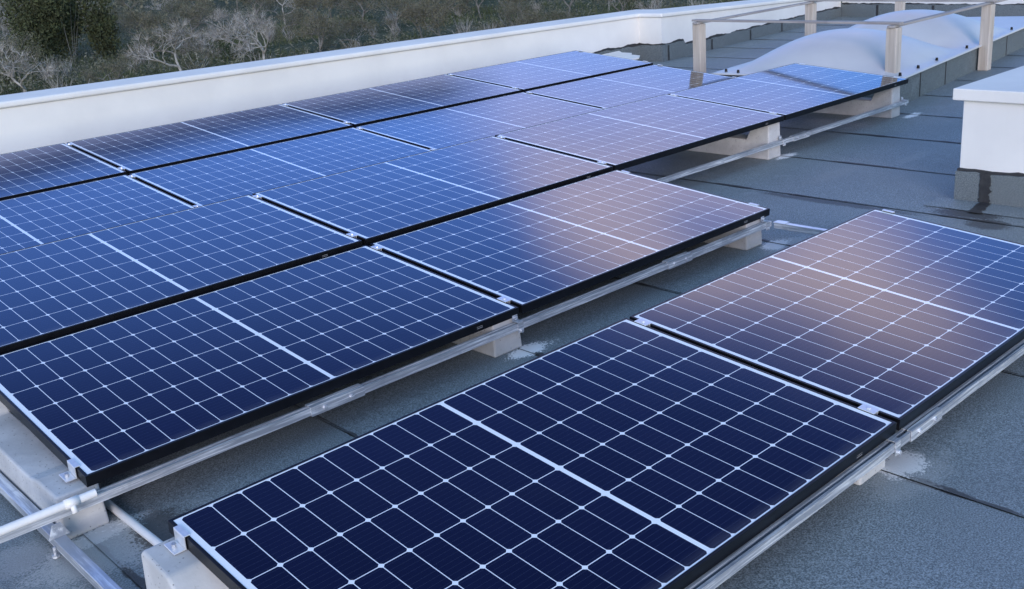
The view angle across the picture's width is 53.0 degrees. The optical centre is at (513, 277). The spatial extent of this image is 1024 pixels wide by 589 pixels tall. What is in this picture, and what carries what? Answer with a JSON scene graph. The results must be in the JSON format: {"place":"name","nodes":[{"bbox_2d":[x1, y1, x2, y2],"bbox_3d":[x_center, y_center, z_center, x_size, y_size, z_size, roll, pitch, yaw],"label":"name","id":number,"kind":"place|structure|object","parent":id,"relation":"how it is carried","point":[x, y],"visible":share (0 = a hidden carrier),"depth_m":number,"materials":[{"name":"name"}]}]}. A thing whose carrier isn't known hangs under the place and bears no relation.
{"place":"outdoors","nodes":[
{"label":"outdoors","id":0,"kind":"place"},
{"bbox_2d":[0,0,841,94],"bbox_3d":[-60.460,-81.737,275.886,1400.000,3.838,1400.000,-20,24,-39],"label":"field","id":1,"kind":"structure","parent":0,"point":[409,28],"depth_m":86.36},
{"bbox_2d":[0,65,24,84],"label":"shrub","id":2,"kind":"object","parent":1,"relation":"on","point":[5,77],"visible":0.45,"depth_m":58.86,"materials":[{"name":"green plant"}]},
{"bbox_2d":[0,21,33,57],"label":"olive tree","id":3,"kind":"object","parent":1,"relation":"on","point":[7,34],"visible":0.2,"depth_m":78.47,"materials":[{"name":"grey plant"}]},
{"bbox_2d":[0,80,42,95],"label":"shrub","id":4,"kind":"object","parent":1,"relation":"on","point":[19,90],"visible":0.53,"depth_m":50.51,"materials":[{"name":"green plant"}]},
{"bbox_2d":[0,31,45,84],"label":"olive tree","id":5,"kind":"object","parent":1,"relation":"on","point":[15,45],"visible":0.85,"depth_m":57.98,"materials":[{"name":"grey plant"}]},
{"bbox_2d":[0,40,62,91],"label":"olive tree","id":6,"kind":"object","parent":1,"relation":"on","point":[8,67],"visible":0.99,"depth_m":47.59,"materials":[{"name":"grey plant"}]},
{"bbox_2d":[15,61,62,76],"bbox_3d":[-29.274,-12.630,62.951,4.025,1.341,2.155,12,25,41],"label":"shrub","id":7,"kind":"object","parent":1,"relation":"on","point":[41,69],"visible":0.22,"depth_m":62.57,"materials":[{"name":"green plant"}]},
{"bbox_2d":[0,0,85,54],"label":"leafy tree","id":8,"kind":"object","parent":1,"relation":"on","point":[9,16],"visible":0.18,"depth_m":76.26,"materials":[{"name":"green plant"}]},
{"bbox_2d":[31,64,59,81],"bbox_3d":[-26.888,-11.687,59.316,1.642,1.428,1.621,2,19,20],"label":"shrub","id":9,"kind":"object","parent":1,"relation":"on","point":[47,73],"visible":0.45,"depth_m":59.22,"materials":[{"name":"grey plant"}]},
{"bbox_2d":[19,72,77,92],"bbox_3d":[-24.484,-10.192,54.131,3.109,1.335,2.047,-7,18,-9],"label":"shrub","id":10,"kind":"object","parent":1,"relation":"on","point":[58,80],"visible":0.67,"depth_m":53.74,"materials":[{"name":"green plant"}]},
{"bbox_2d":[33,78,79,89],"bbox_3d":[-24.130,-10.095,54.233,2.371,1.019,1.252,-10,19,-17],"label":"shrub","id":11,"kind":"object","parent":1,"relation":"on","point":[69,81],"visible":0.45,"depth_m":54.12,"materials":[{"name":"green plant"}]},
{"bbox_2d":[41,54,77,66],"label":"shrub","id":12,"kind":"object","parent":1,"relation":"on","point":[57,59],"visible":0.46,"depth_m":67.70,"materials":[{"name":"green plant"}]},
{"bbox_2d":[2,0,121,68],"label":"leafy tree","id":13,"kind":"object","parent":1,"relation":"on","point":[52,15],"visible":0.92,"depth_m":70.02,"materials":[{"name":"green plant"}]},
{"bbox_2d":[56,58,82,76],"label":"shrub","id":14,"kind":"object","parent":1,"relation":"on","point":[64,69],"visible":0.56,"depth_m":62.43,"materials":[{"name":"grey plant"}]},
{"bbox_2d":[75,50,141,83],"bbox_3d":[-20.285,-10.195,51.692,3.052,2.211,2.707,-8,18,-9],"label":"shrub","id":15,"kind":"object","parent":1,"relation":"on","point":[113,66],"visible":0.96,"depth_m":51.60,"materials":[{"name":"plant"}]},
{"bbox_2d":[84,3,136,29],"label":"olive tree","id":16,"kind":"object","parent":1,"relation":"on","point":[115,9],"visible":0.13,"depth_m":106.47,"materials":[{"name":"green plant"}]},
{"bbox_2d":[111,0,148,9],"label":"olive tree","id":17,"kind":"object","parent":1,"relation":"on","point":[122,1],"visible":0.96,"depth_m":137.91,"materials":[{"name":"grey plant"}]},
{"bbox_2d":[124,43,150,64],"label":"shrub","id":18,"kind":"object","parent":1,"relation":"on","point":[143,53],"visible":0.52,"depth_m":67.33,"materials":[{"name":"grey plant"}]},
{"bbox_2d":[114,8,169,52],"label":"olive tree","id":19,"kind":"object","parent":1,"relation":"on","point":[144,19],"visible":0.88,"depth_m":73.59,"materials":[{"name":"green plant"}]},
{"bbox_2d":[0,0,283,20],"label":"wood","id":20,"kind":"object","parent":1,"relation":"on","point":[141,5],"visible":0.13,"depth_m":144.04,"materials":[{"name":"green plant"}]},
{"bbox_2d":[117,14,203,77],"bbox_3d":[-17.926,-11.447,52.533,4.407,3.913,2.694,-7,18,-8],"label":"olive tree","id":21,"kind":"object","parent":1,"relation":"on","point":[171,44],"visible":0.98,"depth_m":52.48,"materials":[{"name":"grey plant"}]},
{"bbox_2d":[144,0,176,20],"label":"olive tree","id":22,"kind":"object","parent":1,"relation":"on","point":[166,1],"visible":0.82,"depth_m":117.23,"materials":[{"name":"grey plant"}]},
{"bbox_2d":[116,21,206,64],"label":"olive tree","id":23,"kind":"object","parent":1,"relation":"on","point":[143,34],"visible":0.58,"depth_m":68.87,"materials":[{"name":"grey plant"}]},
{"bbox_2d":[156,0,187,19],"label":"olive tree","id":24,"kind":"object","parent":1,"relation":"on","point":[171,7],"visible":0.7,"depth_m":101.29,"materials":[{"name":"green plant"}]},
{"bbox_2d":[175,38,197,55],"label":"shrub","id":25,"kind":"object","parent":1,"relation":"on","point":[183,51],"visible":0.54,"depth_m":70.49,"materials":[{"name":"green plant"}]},
{"bbox_2d":[156,49,218,72],"bbox_3d":[-18.338,-11.870,57.732,2.257,1.579,3.076,6,21,30],"label":"shrub","id":26,"kind":"object","parent":1,"relation":"on","point":[203,61],"visible":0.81,"depth_m":57.92,"materials":[{"name":"green plant"}]},
{"bbox_2d":[163,0,217,37],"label":"olive tree","id":27,"kind":"object","parent":1,"relation":"on","point":[192,12],"visible":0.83,"depth_m":80.88,"materials":[{"name":"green plant"}]},
{"bbox_2d":[175,0,218,31],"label":"olive tree","id":28,"kind":"object","parent":1,"relation":"on","point":[206,11],"visible":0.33,"depth_m":93.28,"materials":[{"name":"grey plant"}]},
{"bbox_2d":[171,37,222,58],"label":"shrub","id":29,"kind":"object","parent":1,"relation":"on","point":[213,49],"visible":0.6,"depth_m":68.29,"materials":[{"name":"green plant"}]},
{"bbox_2d":[187,30,214,50],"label":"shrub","id":30,"kind":"object","parent":1,"relation":"on","point":[203,46],"visible":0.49,"depth_m":72.51,"materials":[{"name":"grey plant"}]},
{"bbox_2d":[192,22,223,56],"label":"olive tree","id":31,"kind":"object","parent":1,"relation":"on","point":[205,41],"visible":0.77,"depth_m":67.50,"materials":[{"name":"grey plant"}]},
{"bbox_2d":[204,7,239,41],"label":"olive tree","id":32,"kind":"object","parent":1,"relation":"on","point":[224,15],"visible":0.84,"depth_m":77.80,"materials":[{"name":"grey plant"}]},
{"bbox_2d":[213,39,241,54],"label":"shrub","id":33,"kind":"object","parent":1,"relation":"on","point":[224,46],"visible":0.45,"depth_m":67.73,"materials":[{"name":"green plant"}]},
{"bbox_2d":[198,12,257,56],"bbox_3d":[-17.192,-14.264,61.965,3.588,3.546,3.677,-13,20,-25],"label":"olive tree","id":34,"kind":"object","parent":1,"relation":"on","point":[213,35],"visible":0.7,"depth_m":61.74,"materials":[{"name":"grey plant"}]},
{"bbox_2d":[217,48,253,62],"bbox_3d":[-17.619,-14.064,65.099,2.462,1.104,1.371,-11,19,-19],"label":"shrub","id":35,"kind":"object","parent":1,"relation":"on","point":[224,54],"visible":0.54,"depth_m":64.96,"materials":[{"name":"green plant"}]},
{"bbox_2d":[218,6,278,61],"bbox_3d":[-15.129,-13.659,58.774,3.503,4.049,4.827,-12,20,-21],"label":"olive tree","id":36,"kind":"object","parent":1,"relation":"on","point":[255,27],"visible":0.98,"depth_m":57.98,"materials":[{"name":"grey plant"}]},
{"bbox_2d":[227,44,272,61],"bbox_3d":[-15.876,-13.325,61.916,2.944,1.481,1.589,1,19,17],"label":"shrub","id":37,"kind":"object","parent":1,"relation":"on","point":[254,52],"visible":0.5,"depth_m":61.67,"materials":[{"name":"green plant"}]},
{"bbox_2d":[236,0,278,21],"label":"olive tree","id":38,"kind":"object","parent":1,"relation":"on","point":[247,2],"visible":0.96,"depth_m":100.06,"materials":[{"name":"grey plant"}]},
{"bbox_2d":[253,21,278,42],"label":"shrub","id":39,"kind":"object","parent":1,"relation":"on","point":[269,36],"visible":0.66,"depth_m":75.98,"materials":[{"name":"grey plant"}]},
{"bbox_2d":[246,0,287,17],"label":"olive tree","id":40,"kind":"object","parent":1,"relation":"on","point":[268,4],"visible":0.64,"depth_m":112.11,"materials":[{"name":"grey plant"}]},
{"bbox_2d":[274,24,301,42],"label":"shrub","id":41,"kind":"object","parent":1,"relation":"on","point":[290,33],"visible":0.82,"depth_m":75.95,"materials":[{"name":"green plant"}]},
{"bbox_2d":[277,0,304,24],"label":"olive tree","id":42,"kind":"object","parent":1,"relation":"on","point":[288,8],"visible":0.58,"depth_m":91.34,"materials":[{"name":"grey plant"}]},
{"bbox_2d":[276,7,307,32],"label":"olive tree","id":43,"kind":"object","parent":1,"relation":"on","point":[296,15],"visible":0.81,"depth_m":84.32,"materials":[{"name":"green plant"}]},
{"bbox_2d":[288,0,337,32],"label":"olive tree","id":44,"kind":"object","parent":1,"relation":"on","point":[304,2],"visible":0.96,"depth_m":80.13,"materials":[{"name":"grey plant"}]},
{"bbox_2d":[291,6,340,51],"bbox_3d":[-11.688,-14.511,61.478,3.038,3.577,4.160,-6,18,-4],"label":"olive tree","id":45,"kind":"object","parent":1,"relation":"on","point":[320,24],"visible":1,"depth_m":60.78,"materials":[{"name":"grey plant"}]},
{"bbox_2d":[295,14,343,51],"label":"olive tree","id":46,"kind":"object","parent":1,"relation":"on","point":[337,34],"visible":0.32,"depth_m":65.46,"materials":[{"name":"grey plant"}]},
{"bbox_2d":[313,14,379,50],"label":"olive tree","id":47,"kind":"object","parent":1,"relation":"on","point":[348,24],"visible":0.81,"depth_m":68.03,"materials":[{"name":"grey plant"}]},
{"bbox_2d":[322,0,370,16],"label":"olive tree","id":48,"kind":"object","parent":1,"relation":"on","point":[343,2],"visible":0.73,"depth_m":94.17,"materials":[{"name":"grey plant"}]},
{"bbox_2d":[338,37,374,48],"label":"shrub","id":49,"kind":"object","parent":1,"relation":"on","point":[353,43],"visible":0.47,"depth_m":62.38,"materials":[{"name":"grey plant"}]},
{"bbox_2d":[340,0,385,17],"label":"olive tree","id":50,"kind":"object","parent":1,"relation":"on","point":[360,4],"visible":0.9,"depth_m":86.13,"materials":[{"name":"grey plant"}]},
{"bbox_2d":[0,0,741,94],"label":"brush","id":51,"kind":"object","parent":1,"relation":"on","point":[271,13],"visible":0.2,"depth_m":71.09,"materials":[{"name":"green plant"}]},
{"bbox_2d":[368,15,404,29],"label":"shrub","id":52,"kind":"object","parent":1,"relation":"on","point":[392,25],"visible":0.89,"depth_m":79.04,"materials":[{"name":"grey plant"}]},
{"bbox_2d":[367,0,420,30],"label":"olive tree","id":53,"kind":"object","parent":1,"relation":"on","point":[398,2],"visible":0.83,"depth_m":77.93,"materials":[{"name":"green plant"}]},
{"bbox_2d":[395,0,436,38],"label":"olive tree","id":54,"kind":"object","parent":1,"relation":"on","point":[406,11],"visible":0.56,"depth_m":66.20,"materials":[{"name":"green plant"}]},
{"bbox_2d":[401,0,461,36],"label":"olive tree","id":55,"kind":"object","parent":1,"relation":"on","point":[435,15],"visible":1,"depth_m":63.07,"materials":[{"name":"green plant"}]},
{"bbox_2d":[435,0,469,13],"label":"olive tree","id":56,"kind":"object","parent":1,"relation":"on","point":[463,2],"visible":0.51,"depth_m":86.37,"materials":[{"name":"green plant"}]},
{"bbox_2d":[447,2,485,15],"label":"shrub","id":57,"kind":"object","parent":1,"relation":"on","point":[460,10],"visible":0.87,"depth_m":86.02,"materials":[{"name":"green plant"}]},
{"bbox_2d":[452,19,481,33],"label":"shrub","id":58,"kind":"object","parent":1,"relation":"on","point":[459,30],"visible":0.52,"depth_m":64.79,"materials":[{"name":"grey plant"}]},
{"bbox_2d":[491,17,516,27],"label":"shrub","id":59,"kind":"object","parent":1,"relation":"on","point":[506,22],"visible":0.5,"depth_m":71.48,"materials":[{"name":"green plant"}]},
{"bbox_2d":[494,0,536,25],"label":"olive tree","id":60,"kind":"object","parent":1,"relation":"on","point":[513,8],"visible":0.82,"depth_m":68.05,"materials":[{"name":"green plant"}]},
{"bbox_2d":[514,6,576,25],"bbox_3d":[2.052,-15.460,64.197,5.026,3.001,2.887,3,20,21],"label":"olive tree","id":61,"kind":"object","parent":1,"relation":"on","point":[532,16],"visible":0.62,"depth_m":63.69,"materials":[{"name":"green plant"}]},
{"bbox_2d":[588,0,638,11],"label":"olive tree","id":62,"kind":"object","parent":1,"relation":"on","point":[624,1],"visible":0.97,"depth_m":68.87,"materials":[{"name":"green plant"}]},
{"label":"house walls","id":63,"kind":"object","parent":1,"relation":"on","visible":0},
{"bbox_2d":[0,17,1023,588],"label":"roof deck","id":64,"kind":"structure","parent":63,"relation":"on","point":[938,505],"depth_m":3.47,"materials":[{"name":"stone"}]},
{"bbox_2d":[0,401,108,538],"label":"concrete block","id":65,"kind":"structure","parent":64,"relation":"on","point":[37,472],"depth_m":3.17,"materials":[{"name":"concrete"}]},
{"bbox_2d":[0,473,121,588],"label":"steel strut","id":66,"kind":"object","parent":64,"relation":"on","point":[95,575],"visible":1,"depth_m":2.92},
{"bbox_2d":[0,216,771,543],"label":"steel rail","id":67,"kind":"object","parent":66,"relation":"on","point":[250,434],"visible":1,"depth_m":3.61,"materials":[{"name":"metal"}]},
{"bbox_2d":[0,489,96,535],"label":"conduit","id":68,"kind":"object","parent":67,"relation":"attached to","point":[73,502],"visible":1,"depth_m":2.89,"materials":[{"name":"white plastic"}]},
{"bbox_2d":[0,245,518,486],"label":"solar panel","id":69,"kind":"object","parent":67,"relation":"on","point":[104,401],"visible":1,"depth_m":3.76,"materials":[{"name":"glass"}]},
{"bbox_2d":[773,220,826,234],"bbox_3d":[1.874,-0.130,4.689,0.048,0.034,1.566,-20,24,-39],"label":"steel strut","id":70,"kind":"object","parent":67,"relation":"attached to","point":[783,225],"visible":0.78,"depth_m":5.14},
{"bbox_2d":[66,143,125,170],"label":"mounting clamp","id":71,"kind":"structure","parent":64,"relation":"on","point":[120,168],"depth_m":6.72,"materials":[{"name":"metal"}]},
{"bbox_2d":[0,143,126,200],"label":"solar panel","id":72,"kind":"object","parent":71,"relation":"on","point":[39,169],"visible":0.91,"depth_m":6.70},
{"bbox_2d":[67,104,352,175],"bbox_3d":[-2.210,-1.043,7.577,1.755,0.038,1.039,-20,29,-39],"label":"solar panel","id":73,"kind":"object","parent":71,"relation":"on","point":[140,150],"visible":0.87,"depth_m":7.48,"materials":[{"name":"glass"}]},
{"bbox_2d":[104,499,162,545],"bbox_3d":[-0.976,0.774,2.900,0.026,0.024,0.900,-20,24,-40],"label":"conduit","id":74,"kind":"object","parent":64,"relation":"on","point":[134,524],"visible":0.51,"depth_m":3.04,"materials":[{"name":"white plastic"}]},
{"bbox_2d":[129,175,199,206],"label":"mounting clamp","id":75,"kind":"structure","parent":64,"relation":"on","point":[134,176],"depth_m":6.56,"materials":[{"name":"metal"}]},
{"bbox_2d":[0,175,193,253],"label":"solar panel","id":76,"kind":"object","parent":75,"relation":"on","point":[35,219],"visible":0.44,"depth_m":5.95,"materials":[{"name":"glass"}]},
{"bbox_2d":[141,525,228,588],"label":"concrete block","id":77,"kind":"structure","parent":64,"relation":"on","point":[173,563],"depth_m":2.49,"materials":[{"name":"concrete"}]},
{"bbox_2d":[253,194,357,237],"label":"concrete block","id":78,"kind":"structure","parent":64,"relation":"on","point":[351,234],"depth_m":4.91,"materials":[{"name":"metal"}]},
{"bbox_2d":[252,136,612,245],"bbox_3d":[-0.415,-0.531,5.757,1.755,0.036,1.039,-20,29,-39],"label":"solar panel","id":79,"kind":"object","parent":78,"relation":"on","point":[368,205],"visible":0.9,"depth_m":5.63,"materials":[{"name":"glass"}]},
{"bbox_2d":[0,0,841,153],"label":"parapet wall","id":80,"kind":"structure","parent":64,"relation":"on","point":[40,118],"depth_m":10.06,"materials":[{"name":"white paint"}]},
{"bbox_2d":[371,245,521,357],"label":"concrete block","id":81,"kind":"structure","parent":64,"relation":"on","point":[503,345],"depth_m":4.14,"materials":[{"name":"concrete"}]},
{"bbox_2d":[622,170,761,249],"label":"concrete block","id":82,"kind":"structure","parent":64,"relation":"on","point":[751,241],"depth_m":5.23,"materials":[{"name":"concrete"}]},
{"bbox_2d":[370,170,769,313],"bbox_3d":[0.317,-0.238,5.048,1.755,0.036,1.039,-20,29,-39],"label":"solar panel","id":83,"kind":"object","parent":82,"relation":"on","point":[530,252],"visible":0.94,"depth_m":4.91,"materials":[{"name":"glass"}]},
{"bbox_2d":[670,94,780,159],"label":"concrete block","id":84,"kind":"structure","parent":64,"relation":"on","point":[739,143],"depth_m":7.19,"materials":[{"name":"concrete"}]},
{"bbox_2d":[495,94,783,169],"bbox_3d":[0.875,-1.003,6.882,1.755,0.036,1.039,-20,29,-39],"label":"solar panel","id":85,"kind":"object","parent":84,"relation":"on","point":[624,136],"visible":0.94,"depth_m":6.77,"materials":[{"name":"glass"}]},
{"bbox_2d":[656,97,908,181],"bbox_3d":[1.676,-0.878,6.961,4.110,0.067,0.046,-20,24,-39],"label":"steel rail","id":86,"kind":"object","parent":84,"relation":"attached to","point":[796,137],"visible":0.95,"depth_m":7.11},
{"bbox_2d":[634,318,884,484],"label":"concrete block","id":87,"kind":"structure","parent":64,"relation":"on","point":[878,467],"depth_m":3.05,"materials":[{"name":"concrete"}]},
{"bbox_2d":[692,0,1006,72],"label":"wooden railing","id":88,"kind":"object","parent":64,"relation":"on","point":[893,47],"visible":0.83,"depth_m":10.10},
{"bbox_2d":[799,63,900,117],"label":"concrete block","id":89,"kind":"structure","parent":64,"relation":"on","point":[858,106],"depth_m":8.30,"materials":[{"name":"concrete"}]},
{"bbox_2d":[669,63,908,119],"bbox_3d":[2.164,-1.473,8.007,1.755,0.037,1.039,-20,29,-39],"label":"solar panel","id":90,"kind":"object","parent":89,"relation":"on","point":[793,90],"visible":0.93,"depth_m":7.91,"materials":[{"name":"glass"}]},
{"bbox_2d":[685,339,1023,588],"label":"steel rail","id":91,"kind":"object","parent":64,"relation":"on","point":[721,572],"visible":0.98,"depth_m":2.83,"materials":[{"name":"metal"}]},
{"bbox_2d":[168,318,896,588],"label":"solar panel","id":92,"kind":"object","parent":91,"relation":"on","point":[625,453],"visible":0.98,"depth_m":2.73,"materials":[{"name":"glass"}]},
{"bbox_2d":[710,9,1023,100],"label":"skylight","id":93,"kind":"object","parent":64,"relation":"on","point":[937,52],"visible":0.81,"depth_m":9.55,"materials":[{"name":"plastic"}]},
{"bbox_2d":[841,0,1023,25],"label":"parapet wall","id":94,"kind":"structure","parent":64,"relation":"attached to","point":[874,9],"depth_m":15.27,"materials":[{"name":"white paint"}]},
{"bbox_2d":[924,66,1023,217],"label":"chimney block","id":95,"kind":"structure","parent":64,"relation":"on","point":[989,175],"depth_m":5.58,"materials":[{"name":"white paint"}]},
{"bbox_3d":[1.160,-2.513,12.178,0.440,0.140,0.180,-20,24,-39],"label":"concrete block","id":96,"kind":"object","parent":64,"relation":"on","visible":0},
{"bbox_2d":[602,51,639,59],"bbox_3d":[1.158,-2.576,12.114,0.520,0.019,0.849,17,30,40],"label":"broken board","id":97,"kind":"object","parent":96,"relation":"on","point":[624,55],"visible":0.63,"depth_m":12.24,"materials":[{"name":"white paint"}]},
{"bbox_3d":[1.993,-0.091,4.459,0.221,0.262,0.993,-20,24,-39],"label":"concrete block","id":98,"kind":"object","parent":64,"relation":"on","visible":0},
{"bbox_2d":[630,209,1023,430],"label":"solar panel","id":99,"kind":"object","parent":98,"relation":"on","point":[902,321],"visible":0.91,"depth_m":3.73,"materials":[{"name":"glass"}]},
{"bbox_3d":[0.406,-1.343,8.519,0.162,0.327,1.016,-20,24,-39],"label":"concrete block","id":100,"kind":"object","parent":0,"visible":0},
{"bbox_2d":[356,92,601,148],"bbox_3d":[-0.198,-1.213,7.966,1.755,0.036,1.039,-20,29,-39],"label":"solar panel","id":101,"kind":"object","parent":100,"relation":"on","point":[447,127],"visible":0.64,"depth_m":7.93,"materials":[{"name":"glass"}]},
{"bbox_3d":[1.681,-1.807,9.632,0.221,0.324,1.016,-20,24,-39],"label":"concrete block","id":102,"kind":"object","parent":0,"visible":0},
{"bbox_2d":[525,65,734,107],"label":"solar panel","id":103,"kind":"object","parent":102,"relation":"on","point":[622,87],"visible":0.69,"depth_m":9.06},
{"bbox_3d":[-0.312,-1.592,9.272,0.162,0.433,1.016,-20,24,-39],"label":"concrete block","id":104,"kind":"object","parent":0,"visible":0},
{"bbox_2d":[283,74,521,127],"bbox_3d":[-0.920,-1.513,8.702,1.755,0.036,1.039,-20,29,-39],"label":"solar panel","id":105,"kind":"object","parent":104,"relation":"on","point":[361,107],"visible":0.87,"depth_m":8.61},
{"bbox_3d":[0.963,-2.056,10.384,0.221,0.430,1.016,-20,24,-39],"label":"concrete block","id":106,"kind":"object","parent":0,"visible":0},
{"bbox_2d":[447,50,652,91],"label":"solar panel","id":107,"kind":"object","parent":106,"relation":"on","point":[543,71],"visible":0.88,"depth_m":9.74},
{"bbox_3d":[-0.884,-0.872,7.394,0.162,0.327,1.016,-20,24,-39],"label":"concrete block","id":108,"kind":"object","parent":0,"visible":0},
{"bbox_2d":[129,127,430,205],"bbox_3d":[-1.488,-0.744,6.841,1.755,0.037,1.039,-20,29,-39],"label":"solar panel","id":109,"kind":"object","parent":108,"relation":"on","point":[213,179],"visible":0.66,"depth_m":6.79,"materials":[{"name":"glass"}]},
{"bbox_3d":[-2.361,0.297,4.109,0.140,0.382,0.993,-20,24,-39],"label":"concrete block","id":110,"kind":"object","parent":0,"visible":0},
{"bbox_2d":[0,195,362,353],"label":"solar panel","id":111,"kind":"object","parent":110,"relation":"on","point":[56,289],"visible":0.97,"depth_m":4.60,"materials":[{"name":"glass"}]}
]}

